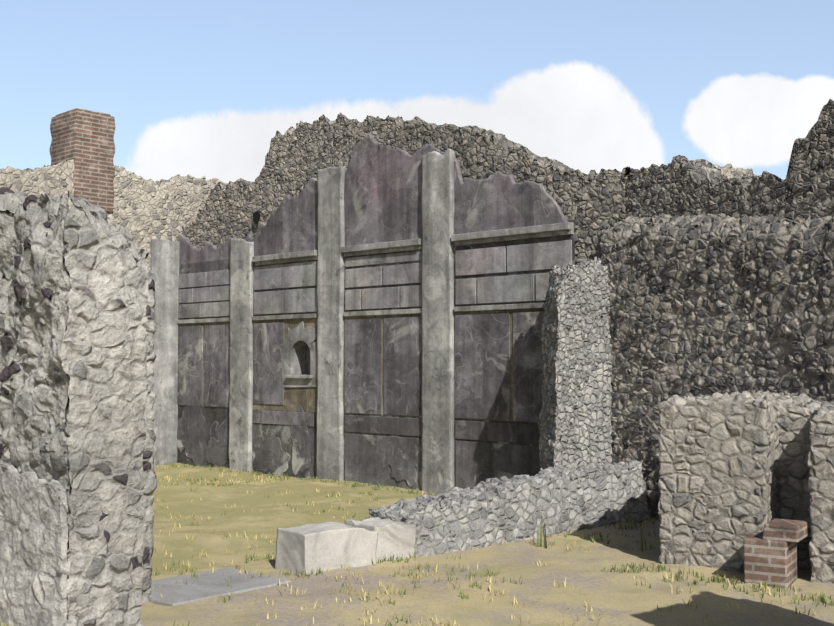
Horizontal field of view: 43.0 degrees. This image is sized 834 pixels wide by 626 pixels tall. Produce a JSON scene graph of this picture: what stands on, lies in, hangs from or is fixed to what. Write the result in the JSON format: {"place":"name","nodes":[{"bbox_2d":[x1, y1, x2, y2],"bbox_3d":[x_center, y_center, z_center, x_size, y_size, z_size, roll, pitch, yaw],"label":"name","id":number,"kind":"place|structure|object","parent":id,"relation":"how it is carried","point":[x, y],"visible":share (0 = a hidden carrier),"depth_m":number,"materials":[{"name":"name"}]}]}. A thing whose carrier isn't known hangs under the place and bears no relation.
{"place":"outdoors","nodes":[
{"label":"outdoors","id":0,"kind":"place"},
{"bbox_2d":[0,159,227,271],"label":"wall","id":1,"kind":"structure","parent":0,"point":[144,212],"depth_m":16.45,"materials":[{"name":"beige stone"}]},
{"bbox_2d":[49,108,114,211],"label":"brick pillar","id":2,"kind":"structure","parent":1,"relation":"attached to","point":[83,139],"depth_m":15.86,"materials":[{"name":"brown brick"}]},
{"bbox_2d":[182,112,630,264],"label":"wall","id":3,"kind":"structure","parent":1,"relation":"attached to","point":[591,203],"depth_m":13.79,"materials":[{"name":"grey stone"}]},
{"bbox_2d":[253,211,259,223],"bbox_3d":[-2.362,-1.402,15.588,0.183,0.195,0.001,-3,-4,43],"label":"wall hole","id":4,"kind":"object","parent":3,"relation":"attached to","point":[256,216],"visible":1,"depth_m":15.59,"materials":[{"name":"black"}]},
{"bbox_2d":[141,272,156,602],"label":"side wall","id":5,"kind":"structure","parent":0,"point":[150,479],"depth_m":7.16,"materials":[{"name":"grey stone"}]},
{"bbox_2d":[0,0,833,182],"label":"sky","id":6,"kind":"structure","parent":0,"point":[196,88],"materials":[{"name":"blue"}]},
{"bbox_2d":[1,463,833,625],"bbox_3d":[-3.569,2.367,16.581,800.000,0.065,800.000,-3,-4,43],"label":"ground","id":7,"kind":"structure","parent":0,"point":[618,598],"depth_m":7.73,"materials":[{"name":"brown soil"}]},
{"bbox_2d":[0,187,150,625],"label":"pier wall","id":8,"kind":"structure","parent":7,"relation":"on","point":[75,311],"depth_m":6.22,"materials":[{"name":"grey stone"}]},
{"bbox_2d":[0,458,70,625],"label":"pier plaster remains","id":9,"kind":"object","parent":8,"relation":"attached to","point":[34,563],"visible":0.98,"depth_m":6.19,"materials":[{"name":"grey paint"}]},
{"bbox_2d":[150,567,290,606],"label":"stone slab","id":10,"kind":"structure","parent":7,"relation":"on","point":[205,585],"depth_m":7.53,"materials":[{"name":"grey stone"}]},
{"bbox_2d":[228,237,253,470],"bbox_3d":[-2.599,0.597,15.665,0.497,3.514,0.091,-3,-4,43],"label":"pilaster","id":11,"kind":"object","parent":7,"relation":"on","point":[241,354],"visible":0.98,"depth_m":15.60,"materials":[{"name":"grey stone"}]},
{"bbox_2d":[275,522,377,574],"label":"jamb block","id":12,"kind":"structure","parent":7,"relation":"on","point":[309,548],"depth_m":8.07,"materials":[{"name":"stone"}]},
{"bbox_2d":[316,166,345,480],"bbox_3d":[-1.170,0.147,14.357,0.493,4.290,0.090,-3,-4,43],"label":"pilaster","id":13,"kind":"object","parent":7,"relation":"on","point":[330,315],"visible":0.98,"depth_m":14.30,"materials":[{"name":"grey stone"}]},
{"bbox_2d":[150,222,573,489],"bbox_3d":[-1.218,0.505,14.087,7.595,3.550,0.525,-3,-4,43],"label":"stucco relief","id":14,"kind":"object","parent":7,"relation":"on","point":[482,366],"visible":0.73,"depth_m":13.62,"materials":[{"name":"paint"}]},
{"bbox_2d":[177,133,577,486],"bbox_3d":[-1.012,-0.041,14.301,7.600,4.660,0.070,-3,-4,43],"label":"stucco sheet","id":15,"kind":"object","parent":7,"relation":"on","point":[382,193],"visible":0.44,"depth_m":13.90,"materials":[{"name":"grey paint"}]},
{"bbox_2d":[177,320,416,486],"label":"plaster patches","id":16,"kind":"object","parent":15,"relation":"attached to","point":[272,456],"visible":0.67,"depth_m":15.18,"materials":[{"name":"grey paint"}]},
{"bbox_2d":[279,321,316,387],"bbox_3d":[-1.519,0.581,14.879,0.947,0.937,0.303,-3,-4,43],"label":"niche","id":17,"kind":"object","parent":15,"relation":"attached to","point":[301,357],"visible":0.65,"depth_m":14.92,"materials":[{"name":"paint"}]},
{"bbox_2d":[345,517,415,561],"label":"jamb block","id":18,"kind":"structure","parent":7,"relation":"on","point":[396,539],"depth_m":8.51,"materials":[{"name":"stone"}]},
{"bbox_2d":[0,462,833,625],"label":"green grass tufts","id":19,"kind":"object","parent":7,"relation":"on","point":[822,598],"visible":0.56,"depth_m":7.93,"materials":[{"name":"green plant"}]},
{"bbox_2d":[421,148,454,492],"bbox_3d":[0.258,0.109,13.030,0.495,4.241,0.090,-3,-4,43],"label":"pilaster","id":20,"kind":"object","parent":7,"relation":"on","point":[437,296],"visible":0.96,"depth_m":12.98,"materials":[{"name":"grey stone"}]},
{"bbox_2d":[152,463,819,625],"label":"dry grass tufts","id":21,"kind":"object","parent":7,"relation":"on","point":[392,586],"depth_m":7.84,"materials":[{"name":"yellow plant"}]},
{"bbox_2d":[368,460,651,556],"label":"side wall","id":22,"kind":"structure","parent":7,"relation":"on","point":[559,499],"depth_m":9.63,"materials":[{"name":"grey stone"}]},
{"bbox_2d":[538,257,612,468],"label":"stone pillar","id":23,"kind":"structure","parent":7,"relation":"on","point":[575,422],"depth_m":10.97,"materials":[{"name":"grey stone"}]},
{"bbox_2d":[537,504,645,551],"bbox_3d":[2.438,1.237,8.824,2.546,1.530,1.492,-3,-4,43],"label":"tall weeds","id":24,"kind":"object","parent":7,"relation":"on","point":[545,541],"visible":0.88,"depth_m":9.14,"materials":[{"name":"plant"}]},
{"bbox_2d":[600,205,833,518],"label":"back wall","id":25,"kind":"structure","parent":7,"relation":"on","point":[708,304],"depth_m":10.26,"materials":[{"name":"grey stone"}]},
{"bbox_2d":[619,99,833,222],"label":"back wall","id":26,"kind":"structure","parent":25,"relation":"attached to","point":[679,185],"depth_m":10.16,"materials":[{"name":"grey stone"}]},
{"bbox_2d":[657,391,814,573],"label":"stone wall","id":27,"kind":"structure","parent":7,"relation":"on","point":[719,485],"depth_m":8.15,"materials":[{"name":"grey stone"}]},
{"bbox_2d":[779,399,833,569],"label":"stone wall","id":28,"kind":"structure","parent":7,"relation":"on","point":[794,451],"depth_m":8.18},
{"bbox_2d":[807,401,833,583],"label":"stone wall","id":29,"kind":"structure","parent":7,"relation":"on","point":[820,464],"depth_m":7.58,"materials":[{"name":"grey stone"}]},
{"bbox_2d":[669,163,783,179],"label":"wall","id":30,"kind":"structure","parent":0,"point":[729,171],"depth_m":11.72,"materials":[{"name":"grey stone"}]},
{"bbox_2d":[743,518,807,588],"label":"brick pier","id":31,"kind":"structure","parent":0,"point":[770,553],"depth_m":7.51,"materials":[{"name":"brown brick"}]}
]}

